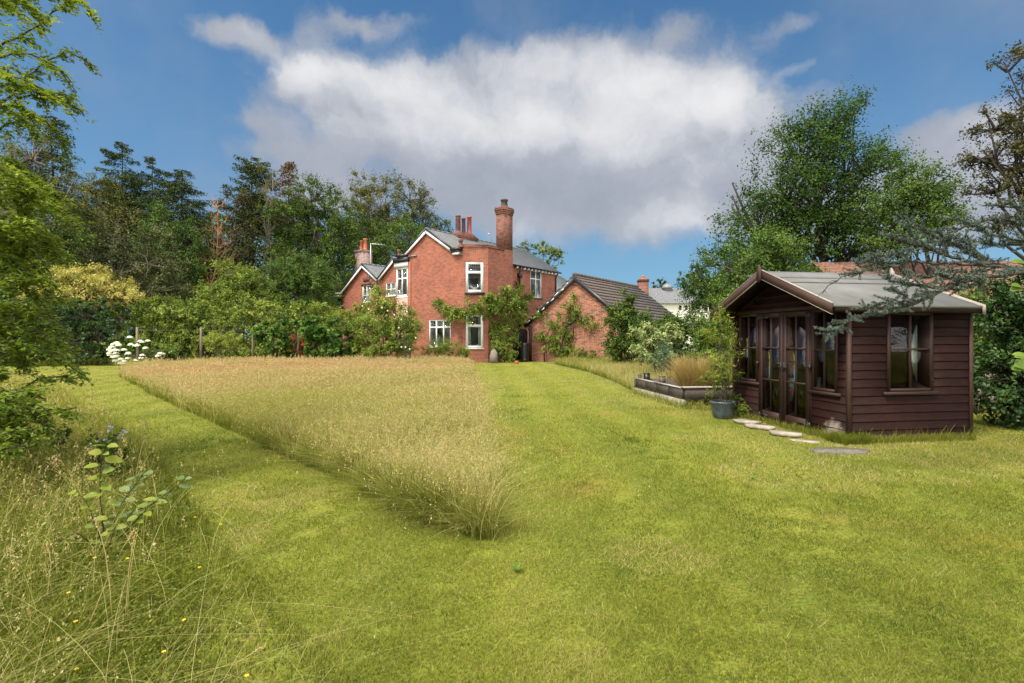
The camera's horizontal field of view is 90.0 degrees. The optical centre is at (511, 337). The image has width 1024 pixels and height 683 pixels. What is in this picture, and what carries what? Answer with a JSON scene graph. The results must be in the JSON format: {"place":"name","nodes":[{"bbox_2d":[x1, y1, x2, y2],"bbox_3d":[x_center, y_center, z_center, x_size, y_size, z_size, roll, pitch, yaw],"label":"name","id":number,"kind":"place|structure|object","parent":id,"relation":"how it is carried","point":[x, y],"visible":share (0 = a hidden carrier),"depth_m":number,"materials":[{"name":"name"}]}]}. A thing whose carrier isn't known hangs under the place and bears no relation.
{"place":"outdoors","nodes":[
{"label":"outdoors","id":0,"kind":"place"},
{"bbox_2d":[0,356,294,365],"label":"bed grass","id":1,"kind":"structure","parent":0,"point":[90,362],"depth_m":28.05,"materials":[{"name":"plant"}]},
{"bbox_2d":[0,367,598,682],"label":"rough grass","id":2,"kind":"structure","parent":0,"point":[17,493],"depth_m":3.10,"materials":[{"name":"green plant"}]},
{"bbox_2d":[109,353,649,546],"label":"meadow grass","id":3,"kind":"structure","parent":0,"point":[393,432],"depth_m":7.20,"materials":[{"name":"beige plant"}]},
{"bbox_2d":[0,339,1023,682],"bbox_3d":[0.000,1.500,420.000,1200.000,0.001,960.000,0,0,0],"label":"ground","id":4,"kind":"structure","parent":0,"point":[610,531],"depth_m":3.60,"materials":[{"name":"green plant"}]},
{"bbox_2d":[0,0,103,476],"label":"pinnate tree","id":5,"kind":"object","parent":4,"relation":"on","point":[20,251],"visible":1,"depth_m":4.98,"materials":[{"name":"green plant"}]},
{"bbox_2d":[0,208,104,346],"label":"hawthorn","id":6,"kind":"object","parent":4,"relation":"on","point":[81,239],"visible":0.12,"depth_m":33.19,"materials":[{"name":"green plant"}]},
{"bbox_2d":[0,115,107,349],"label":"ivy clad tree","id":7,"kind":"object","parent":4,"relation":"on","point":[19,152],"visible":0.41,"depth_m":33.88,"materials":[{"name":"green plant"}]},
{"bbox_2d":[0,286,125,364],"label":"beech hedge","id":8,"kind":"object","parent":4,"relation":"on","point":[83,326],"visible":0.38,"depth_m":27.88,"materials":[{"name":"green plant"}]},
{"bbox_2d":[0,114,135,353],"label":"conifer","id":9,"kind":"object","parent":4,"relation":"on","point":[62,126],"visible":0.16,"depth_m":36.51,"materials":[{"name":"green plant"}]},
{"bbox_2d":[4,260,146,356],"bbox_3d":[-26.335,-1.590,30.978,8.530,6.280,5.531,0,0,23],"label":"golden conifer","id":10,"kind":"object","parent":4,"relation":"on","point":[95,284],"visible":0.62,"depth_m":30.59,"materials":[{"name":"yellow plant"}]},
{"bbox_2d":[39,423,142,483],"bbox_3d":[-4.316,1.187,5.217,1.041,0.637,0.563,0,0,0],"label":"flowering bramble","id":11,"kind":"object","parent":4,"relation":"on","point":[69,431],"visible":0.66,"depth_m":5.18,"materials":[{"name":"green plant"}]},
{"bbox_2d":[54,167,145,353],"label":"lime tree","id":12,"kind":"object","parent":4,"relation":"on","point":[107,183],"visible":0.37,"depth_m":43.97,"materials":[{"name":"green plant"}]},
{"bbox_2d":[94,519,113,632],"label":"dry grass stalk","id":13,"kind":"object","parent":4,"relation":"on","point":[107,566],"visible":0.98,"depth_m":2.55,"materials":[{"name":"beige plant"}]},
{"bbox_2d":[80,529,134,644],"bbox_3d":[-1.978,1.220,2.503,0.274,0.582,0.020,0,0,0],"label":"dry grass stalk","id":14,"kind":"object","parent":4,"relation":"on","point":[129,537],"visible":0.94,"depth_m":2.50,"materials":[{"name":"beige plant"}]},
{"bbox_2d":[42,443,191,552],"bbox_3d":[-2.720,1.112,3.617,0.659,0.784,0.655,0,0,0],"label":"hazel sapling","id":15,"kind":"object","parent":4,"relation":"on","point":[112,459],"visible":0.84,"depth_m":3.51,"materials":[{"name":"green plant"}]},
{"bbox_2d":[0,524,238,682],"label":"clover","id":16,"kind":"object","parent":4,"relation":"on","point":[158,640],"visible":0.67,"depth_m":2.56,"materials":[{"name":"green plant"}]},
{"bbox_2d":[50,204,198,357],"bbox_3d":[-28.850,-3.818,37.286,12.373,10.688,7.572,0,0,0],"label":"whitebeam","id":17,"kind":"object","parent":4,"relation":"on","point":[114,248],"visible":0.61,"depth_m":36.78,"materials":[{"name":"green plant"}]},
{"bbox_2d":[61,141,200,341],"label":"larch","id":18,"kind":"object","parent":4,"relation":"on","point":[136,183],"visible":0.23,"depth_m":46.88,"materials":[{"name":"green plant"}]},
{"bbox_2d":[124,533,137,622],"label":"dry grass stalk","id":19,"kind":"object","parent":4,"relation":"on","point":[133,543],"visible":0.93,"depth_m":2.60,"materials":[{"name":"beige plant"}]},
{"bbox_2d":[74,156,213,348],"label":"larch","id":20,"kind":"object","parent":4,"relation":"on","point":[150,160],"visible":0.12,"depth_m":49.66,"materials":[{"name":"green plant"}]},
{"bbox_2d":[126,293,212,336],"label":"hedge shrub","id":21,"kind":"object","parent":4,"relation":"on","point":[170,298],"visible":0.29,"depth_m":33.58,"materials":[{"name":"green plant"}]},
{"bbox_2d":[124,200,218,307],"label":"ash tree","id":22,"kind":"object","parent":4,"relation":"on","point":[198,243],"visible":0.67,"depth_m":40.65,"materials":[{"name":"green plant"}]},
{"bbox_2d":[103,296,250,358],"bbox_3d":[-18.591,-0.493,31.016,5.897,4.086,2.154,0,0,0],"label":"long hedge","id":23,"kind":"object","parent":4,"relation":"on","point":[217,319],"visible":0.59,"depth_m":30.70,"materials":[{"name":"green plant"}]},
{"bbox_2d":[92,169,263,340],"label":"larch","id":24,"kind":"object","parent":4,"relation":"on","point":[180,186],"visible":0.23,"depth_m":45.35,"materials":[{"name":"green plant"}]},
{"bbox_2d":[0,191,389,349],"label":"woodland","id":25,"kind":"object","parent":4,"relation":"on","point":[262,256],"visible":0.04,"depth_m":58.84,"materials":[{"name":"green plant"}]},
{"bbox_2d":[190,193,240,330],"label":"dead tree","id":26,"kind":"object","parent":4,"relation":"on","point":[217,246],"visible":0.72,"depth_m":42.12,"materials":[{"name":"orange plant"}]},
{"bbox_2d":[166,220,274,351],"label":"holly tree","id":27,"kind":"object","parent":4,"relation":"on","point":[245,247],"visible":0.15,"depth_m":46.13,"materials":[{"name":"green plant"}]},
{"bbox_2d":[195,183,259,353],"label":"yew","id":28,"kind":"object","parent":4,"relation":"on","point":[241,251],"visible":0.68,"depth_m":45.69,"materials":[{"name":"green plant"}]},
{"bbox_2d":[192,254,285,350],"bbox_3d":[-19.187,-2.204,35.964,6.569,7.417,4.033,0,0,0],"label":"dogwood tree","id":29,"kind":"object","parent":4,"relation":"on","point":[247,277],"visible":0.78,"depth_m":35.52,"materials":[{"name":"green plant"}]},
{"bbox_2d":[221,154,282,347],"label":"pine","id":30,"kind":"object","parent":4,"relation":"on","point":[255,175],"visible":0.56,"depth_m":49.23,"materials":[{"name":"green plant"}]},
{"bbox_2d":[252,172,280,353],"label":"birch","id":31,"kind":"object","parent":4,"relation":"on","point":[268,233],"visible":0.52,"depth_m":47.07,"materials":[{"name":"green plant"}]},
{"bbox_2d":[246,161,295,314],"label":"aspen","id":32,"kind":"object","parent":4,"relation":"on","point":[267,184],"visible":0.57,"depth_m":47.89,"materials":[{"name":"green plant"}]},
{"bbox_2d":[229,299,334,357],"bbox_3d":[-13.778,-0.449,31.000,6.682,3.997,2.031,0,0,0],"label":"long hedge","id":33,"kind":"object","parent":4,"relation":"on","point":[260,312],"visible":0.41,"depth_m":30.76,"materials":[{"name":"green plant"}]},
{"bbox_2d":[255,161,313,303],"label":"spruce","id":34,"kind":"object","parent":4,"relation":"on","point":[288,165],"visible":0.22,"depth_m":51.08,"materials":[{"name":"green plant"}]},
{"bbox_2d":[254,247,342,356],"bbox_3d":[-16.059,-2.763,38.005,6.069,8.551,5.334,0,0,35],"label":"hazel tree","id":35,"kind":"object","parent":4,"relation":"on","point":[291,279],"visible":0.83,"depth_m":37.47,"materials":[{"name":"green plant"}]},
{"bbox_2d":[271,300,347,354],"bbox_3d":[-12.864,-0.477,32.473,5.349,4.026,2.703,0,0,0],"label":"rambling rose","id":36,"kind":"object","parent":4,"relation":"on","point":[303,313],"visible":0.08,"depth_m":32.37,"materials":[{"name":"green plant"}]},
{"bbox_2d":[256,168,370,350],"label":"oak tree","id":37,"kind":"object","parent":4,"relation":"on","point":[304,233],"visible":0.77,"depth_m":46.42,"materials":[{"name":"green plant"}]},
{"bbox_2d":[293,268,348,313],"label":"elder","id":38,"kind":"object","parent":4,"relation":"on","point":[335,282],"visible":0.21,"depth_m":42.53,"materials":[{"name":"green plant"}]},
{"bbox_2d":[297,314,363,358],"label":"grape vine","id":39,"kind":"object","parent":4,"relation":"on","point":[327,338],"visible":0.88,"depth_m":26.93,"materials":[{"name":"green plant"}]},
{"bbox_2d":[318,298,380,354],"bbox_3d":[-9.822,-0.476,30.981,4.058,3.986,2.087,0,0,0],"label":"mock orange","id":40,"kind":"object","parent":4,"relation":"on","point":[341,314],"visible":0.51,"depth_m":30.75,"materials":[{"name":"yellow plant"}]},
{"bbox_2d":[319,193,401,306],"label":"beech tree","id":41,"kind":"object","parent":4,"relation":"on","point":[364,219],"visible":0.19,"depth_m":51.61,"materials":[{"name":"green plant"}]},
{"bbox_2d":[337,165,410,258],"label":"willow","id":42,"kind":"object","parent":4,"relation":"on","point":[366,195],"visible":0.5,"depth_m":57.47,"materials":[{"name":"green plant"}]},
{"bbox_2d":[342,281,428,358],"bbox_3d":[-6.686,-0.749,27.034,4.643,4.562,2.945,0,0,0],"label":"elder bush","id":43,"kind":"object","parent":4,"relation":"on","point":[386,324],"visible":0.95,"depth_m":26.75,"materials":[{"name":"green plant"}]},
{"bbox_2d":[362,305,415,358],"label":"white rose","id":44,"kind":"object","parent":4,"relation":"on","point":[407,342],"visible":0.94,"depth_m":26.18,"materials":[{"name":"green plant"}]},
{"bbox_2d":[367,212,424,265],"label":"sycamore","id":45,"kind":"object","parent":4,"relation":"on","point":[403,246],"visible":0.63,"depth_m":48.40,"materials":[{"name":"green plant"}]},
{"bbox_2d":[372,174,441,250],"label":"poplar","id":46,"kind":"object","parent":4,"relation":"on","point":[419,207],"visible":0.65,"depth_m":56.50,"materials":[{"name":"green plant"}]},
{"bbox_2d":[431,212,453,232],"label":"poplar","id":47,"kind":"object","parent":4,"relation":"on","point":[445,224],"visible":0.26,"depth_m":59.67,"materials":[{"name":"green plant"}]},
{"bbox_2d":[415,335,471,358],"bbox_3d":[-3.854,0.658,28.670,3.396,1.751,1.833,0,0,0],"label":"potentilla","id":48,"kind":"object","parent":4,"relation":"on","point":[445,348],"visible":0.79,"depth_m":28.43,"materials":[{"name":"green plant"}]},
{"bbox_2d":[335,199,566,362],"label":"brick house","id":49,"kind":"structure","parent":4,"relation":"on","point":[424,269],"depth_m":33.15,"materials":[{"name":"brick"}]},
{"bbox_2d":[361,283,370,302],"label":"window","id":50,"kind":"structure","parent":49,"relation":"in","point":[367,285],"depth_m":40.60,"materials":[{"name":"white wood"}]},
{"bbox_2d":[385,282,395,296],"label":"window","id":51,"kind":"structure","parent":49,"relation":"in","point":[392,289],"depth_m":38.60,"materials":[{"name":"white wood"}]},
{"bbox_2d":[396,267,407,297],"bbox_3d":[-7.356,-3.723,34.501,1.336,2.039,0.160,0,0,38],"label":"window","id":52,"kind":"structure","parent":49,"relation":"in","point":[398,296],"depth_m":34.43,"materials":[{"name":"white wood"}]},
{"bbox_2d":[429,319,450,347],"bbox_3d":[-4.552,-0.260,32.296,2.064,1.780,0.160,0,0,38],"label":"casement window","id":53,"kind":"structure","parent":49,"relation":"in","point":[443,326],"depth_m":32.43,"materials":[{"name":"white wood"}]},
{"bbox_2d":[465,262,483,294],"bbox_3d":[-2.274,-3.625,31.067,1.190,1.974,0.220,0,0,-7],"label":"window","id":54,"kind":"structure","parent":49,"relation":"in","point":[480,292],"depth_m":31.10,"materials":[{"name":"white wood"}]},
{"bbox_2d":[466,314,483,348],"bbox_3d":[-2.292,-0.374,31.221,1.190,2.113,0.409,0,0,-7],"label":"window","id":55,"kind":"structure","parent":49,"relation":"in","point":[480,323],"depth_m":31.15,"materials":[{"name":"white wood"}]},
{"bbox_2d":[427,280,537,362],"bbox_3d":[-0.903,-1.212,32.348,8.078,5.453,4.090,0,0,-36],"label":"wisteria","id":56,"kind":"object","parent":49,"relation":"attached to","point":[503,327],"visible":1,"depth_m":31.11,"materials":[{"name":"green plant"}]},
{"bbox_2d":[530,271,540,298],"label":"window","id":57,"kind":"structure","parent":49,"relation":"in","point":[536,279],"depth_m":37.96,"materials":[{"name":"white wood"}]},
{"bbox_2d":[490,349,497,362],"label":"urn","id":58,"kind":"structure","parent":4,"relation":"on","point":[493,357],"depth_m":30.39,"materials":[{"name":"beige stone"}]},
{"bbox_2d":[513,329,529,359],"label":"boarded gate","id":59,"kind":"structure","parent":4,"relation":"on","point":[522,338],"depth_m":33.87,"materials":[{"name":"black wood"}]},
{"bbox_2d":[520,343,528,361],"bbox_3d":[0.789,0.900,32.200,0.589,1.200,0.589,0,0,-42],"label":"water butt","id":60,"kind":"object","parent":4,"relation":"on","point":[524,352],"visible":0.98,"depth_m":31.96,"materials":[{"name":"black plastic"}]},
{"bbox_2d":[516,240,567,269],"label":"birch","id":61,"kind":"object","parent":4,"relation":"on","point":[549,251],"visible":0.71,"depth_m":57.84,"materials":[{"name":"green plant"}]},
{"bbox_2d":[523,273,680,361],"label":"outhouse","id":62,"kind":"structure","parent":4,"relation":"on","point":[595,295],"depth_m":31.47,"materials":[{"name":"brick"}]},
{"bbox_2d":[531,292,615,361],"bbox_3d":[3.665,-0.681,30.746,5.864,4.373,1.688,0,0,43],"label":"shrub","id":63,"kind":"object","parent":62,"relation":"attached to","point":[556,342],"visible":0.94,"depth_m":30.98,"materials":[{"name":"green plant"}]},
{"bbox_2d":[637,275,649,295],"bbox_3d":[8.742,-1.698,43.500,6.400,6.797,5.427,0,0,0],"label":"chimney","id":64,"kind":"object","parent":4,"relation":"on","point":[643,283],"visible":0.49,"depth_m":41.60,"materials":[{"name":"brick"}]},
{"bbox_2d":[633,374,731,405],"bbox_3d":[4.681,1.260,12.833,2.310,0.520,3.116,0,0,-7],"label":"raised bed","id":65,"kind":"object","parent":4,"relation":"on","point":[696,394],"visible":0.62,"depth_m":11.50,"materials":[{"name":"wood"}]},
{"bbox_2d":[641,350,731,385],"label":"golden grass","id":66,"kind":"structure","parent":65,"relation":"in","point":[686,375],"depth_m":12.34,"materials":[{"name":"yellow plant"}]},
{"bbox_2d":[649,282,717,349],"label":"white building","id":67,"kind":"structure","parent":4,"relation":"on","point":[665,296],"depth_m":56.67,"materials":[{"name":"white painted render"},{"name":"slate"}]},
{"bbox_2d":[677,265,710,287],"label":"scots pine","id":68,"kind":"object","parent":4,"relation":"on","point":[697,271],"visible":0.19,"depth_m":75.74,"materials":[{"name":"green plant"}]},
{"bbox_2d":[683,287,732,369],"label":"rambling shrub","id":69,"kind":"object","parent":4,"relation":"on","point":[702,348],"visible":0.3,"depth_m":14.79,"materials":[{"name":"green plant"}]},
{"bbox_2d":[674,239,748,319],"bbox_3d":[9.875,-1.625,23.818,4.394,6.295,3.476,0,0,0],"label":"alder","id":70,"kind":"object","parent":4,"relation":"on","point":[698,300],"visible":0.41,"depth_m":23.96,"materials":[{"name":"green plant"}]},
{"bbox_2d":[693,360,731,385],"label":"arching sedge","id":71,"kind":"object","parent":4,"relation":"on","point":[730,380],"visible":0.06,"depth_m":12.16,"materials":[{"name":"green plant"}]},
{"bbox_2d":[709,399,735,419],"bbox_3d":[3.927,1.337,9.554,0.464,0.325,0.464,0,0,0],"label":"glazed pot","id":72,"kind":"object","parent":4,"relation":"on","point":[722,410],"visible":0.95,"depth_m":9.40,"materials":[{"name":"ceramic"}]},
{"bbox_2d":[696,304,744,402],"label":"potted willow","id":73,"kind":"object","parent":72,"relation":"in","point":[723,365],"visible":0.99,"depth_m":9.54,"materials":[{"name":"green plant"}]},
{"bbox_2d":[727,391,751,416],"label":"leafy weed","id":74,"kind":"object","parent":4,"relation":"on","point":[742,407],"visible":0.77,"depth_m":9.71,"materials":[{"name":"green plant"}]},
{"bbox_2d":[733,419,761,423],"bbox_3d":[4.095,1.461,8.935,0.317,0.050,0.365,0,0,-17],"label":"paving stone","id":75,"kind":"object","parent":4,"relation":"on","point":[743,421],"visible":0.89,"depth_m":8.86,"materials":[{"name":"beige stone"}]},
{"bbox_2d":[744,423,774,429],"bbox_3d":[4.075,1.461,8.430,0.213,0.050,0.457,0,0,-41],"label":"paving stone","id":76,"kind":"object","parent":4,"relation":"on","point":[760,426],"visible":0.94,"depth_m":8.36,"materials":[{"name":"beige stone"}]},
{"bbox_2d":[695,216,836,302],"bbox_3d":[8.105,-1.199,16.510,3.995,5.494,2.717,0,0,-19],"label":"field maple","id":77,"kind":"object","parent":4,"relation":"on","point":[776,258],"visible":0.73,"depth_m":16.26,"materials":[{"name":"green plant"}]},
{"bbox_2d":[769,430,801,436],"bbox_3d":[4.174,1.461,7.824,0.449,0.050,0.254,0,0,29],"label":"paving stone","id":78,"kind":"object","parent":4,"relation":"on","point":[785,433],"visible":0.97,"depth_m":7.77,"materials":[{"name":"beige stone"}]},
{"bbox_2d":[629,386,982,444],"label":"edge grass","id":79,"kind":"structure","parent":4,"relation":"on","point":[842,438],"depth_m":7.48,"materials":[{"name":"green plant"}]},
{"bbox_2d":[701,75,919,327],"bbox_3d":[11.292,-4.003,19.146,8.502,11.106,4.728,0,0,0],"label":"hornbeam","id":80,"kind":"object","parent":4,"relation":"on","point":[839,221],"visible":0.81,"depth_m":18.55,"materials":[{"name":"green plant"}]},
{"bbox_2d":[810,447,869,454],"bbox_3d":[4.325,1.498,6.752,0.751,0.040,0.341,0,0,0],"label":"stepping stone","id":81,"kind":"object","parent":4,"relation":"on","point":[827,450],"visible":0.8,"depth_m":6.72,"materials":[{"name":"grey stone"}]},
{"bbox_2d":[710,265,985,440],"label":"summerhouse","id":82,"kind":"structure","parent":4,"relation":"on","point":[904,372],"depth_m":7.60,"materials":[{"name":"grey felt"},{"name":"glass"},{"name":"dark brown stained timber"}]},
{"bbox_2d":[736,314,758,384],"bbox_3d":[4.478,0.210,9.614,0.150,1.300,0.683,0,0,-9],"label":"window","id":83,"kind":"structure","parent":82,"relation":"in","point":[749,321],"depth_m":9.59,"materials":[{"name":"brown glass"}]},
{"bbox_2d":[756,313,781,423],"bbox_3d":[4.514,0.515,8.984,0.080,1.890,0.662,0,0,-9],"label":"door","id":84,"kind":"structure","parent":82,"relation":"in","point":[772,408],"depth_m":8.95,"materials":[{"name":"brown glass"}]},
{"bbox_2d":[766,329,793,378],"bbox_3d":[5.366,0.225,10.201,0.879,1.210,0.150,0,0,-9],"label":"window","id":85,"kind":"structure","parent":82,"relation":"in","point":[767,350],"depth_m":10.19,"materials":[{"name":"clear glass"}]},
{"bbox_2d":[781,311,810,429],"bbox_3d":[4.617,0.515,8.317,0.080,1.890,0.662,0,0,-9],"label":"door","id":86,"kind":"structure","parent":82,"relation":"in","point":[799,413],"depth_m":8.33,"materials":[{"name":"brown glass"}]},
{"bbox_2d":[807,309,841,396],"bbox_3d":[4.772,0.210,7.762,0.150,1.300,0.635,0,0,-9],"label":"window","id":87,"kind":"structure","parent":82,"relation":"in","point":[829,380],"depth_m":7.74,"materials":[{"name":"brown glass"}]},
{"bbox_2d":[884,313,937,395],"bbox_3d":[5.791,0.225,7.498,0.879,1.210,0.150,0,0,-9],"label":"window","id":88,"kind":"structure","parent":82,"relation":"in","point":[901,380],"depth_m":7.46,"materials":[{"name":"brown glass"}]},
{"bbox_2d":[790,261,1023,373],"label":"tiled barn","id":89,"kind":"structure","parent":4,"relation":"on","point":[834,267],"depth_m":17.52,"materials":[{"name":"brick"}]},
{"bbox_2d":[850,141,981,278],"bbox_3d":[13.302,-2.529,17.037,4.110,8.112,3.012,0,0,0],"label":"cherry tree","id":90,"kind":"object","parent":4,"relation":"on","point":[913,194],"visible":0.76,"depth_m":16.67,"materials":[{"name":"green plant"}]},
{"bbox_2d":[814,197,1023,342],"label":"blue cedar","id":91,"kind":"object","parent":4,"relation":"on","point":[974,276],"visible":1,"depth_m":5.50,"materials":[{"name":"green plant"}]},
{"bbox_2d":[955,285,1003,412],"bbox_3d":[9.286,0.138,10.240,1.206,2.732,0.986,0,0,0],"label":"wild shrub","id":92,"kind":"object","parent":4,"relation":"on","point":[971,295],"visible":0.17,"depth_m":10.10,"materials":[{"name":"green plant"}]},
{"bbox_2d":[944,39,1023,259],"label":"dark larch","id":93,"kind":"object","parent":4,"relation":"on","point":[1005,120],"visible":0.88,"depth_m":10.47,"materials":[{"name":"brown plant"}]},
{"bbox_2d":[973,259,1023,429],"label":"beech bush","id":94,"kind":"object","parent":4,"relation":"on","point":[1007,390],"visible":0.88,"depth_m":8.58,"materials":[{"name":"green plant"}]},
{"bbox_2d":[1010,259,1023,497],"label":"hazel bush","id":95,"kind":"object","parent":4,"relation":"on","point":[1019,366],"visible":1,"depth_m":2.70,"materials":[{"name":"green plant"}]},
{"bbox_2d":[0,0,1023,338],"label":"sky","id":96,"kind":"structure","parent":0,"point":[610,130],"materials":[{"name":"blue"}]},
{"bbox_2d":[554,355,677,389],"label":"verge grass","id":97,"kind":"structure","parent":0,"point":[624,374],"depth_m":20.61,"materials":[{"name":"plant"}]},
{"label":"garden bed ground","id":98,"kind":"structure","parent":0,"visible":0},
{"bbox_2d":[106,335,180,363],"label":"hydrangea","id":99,"kind":"object","parent":98,"relation":"on","point":[166,350],"visible":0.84,"depth_m":24.78,"materials":[{"name":"white plant"}]},
{"bbox_2d":[136,327,298,362],"bbox_3d":[-15.296,0.535,27.090,7.598,2.131,1.067,0,0,-43],"label":"wire fence","id":100,"kind":"object","parent":98,"relation":"on","point":[137,342],"visible":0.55,"depth_m":26.75,"materials":[{"name":"grey wood"}]},
{"bbox_2d":[202,330,239,357],"bbox_3d":[-16.520,0.448,28.987,2.217,2.141,1.698,0,0,28],"label":"yellow spirea","id":101,"kind":"object","parent":98,"relation":"on","point":[214,340],"visible":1,"depth_m":28.93,"materials":[{"name":"green plant"}]},
{"bbox_2d":[247,316,312,356],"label":"grape vine","id":102,"kind":"object","parent":98,"relation":"on","point":[258,330],"visible":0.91,"depth_m":28.28,"materials":[{"name":"green plant"}]},
{"bbox_2d":[289,334,309,355],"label":"virginia creeper","id":103,"kind":"object","parent":98,"relation":"on","point":[301,345],"visible":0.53,"depth_m":29.98,"materials":[{"name":"red plant"}]},
{"label":"verge ground","id":104,"kind":"structure","parent":0,"visible":0},
{"bbox_2d":[596,286,647,363],"bbox_3d":[5.611,-0.530,25.485,2.949,4.096,2.372,0,0,0],"label":"laurel","id":105,"kind":"object","parent":104,"relation":"on","point":[622,342],"visible":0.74,"depth_m":25.25,"materials":[{"name":"green plant"}]},
{"bbox_2d":[626,320,687,374],"bbox_3d":[5.213,0.403,18.258,2.322,2.222,1.535,0,0,0],"label":"variegated dogwood","id":106,"kind":"object","parent":104,"relation":"on","point":[651,344],"visible":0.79,"depth_m":18.06,"materials":[{"name":"green plant"}]},
{"bbox_2d":[647,337,687,378],"bbox_3d":[4.541,0.733,15.009,0.972,1.542,1.082,0,0,-40],"label":"fennel","id":107,"kind":"object","parent":104,"relation":"on","point":[664,362],"visible":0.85,"depth_m":14.96,"materials":[{"name":"green plant"}]},
{"bbox_2d":[628,306,720,364],"bbox_3d":[6.873,0.113,21.070,4.385,2.850,2.241,0,0,0],"label":"clematis bush","id":108,"kind":"object","parent":104,"relation":"on","point":[671,319],"visible":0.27,"depth_m":20.76,"materials":[{"name":"green plant"}]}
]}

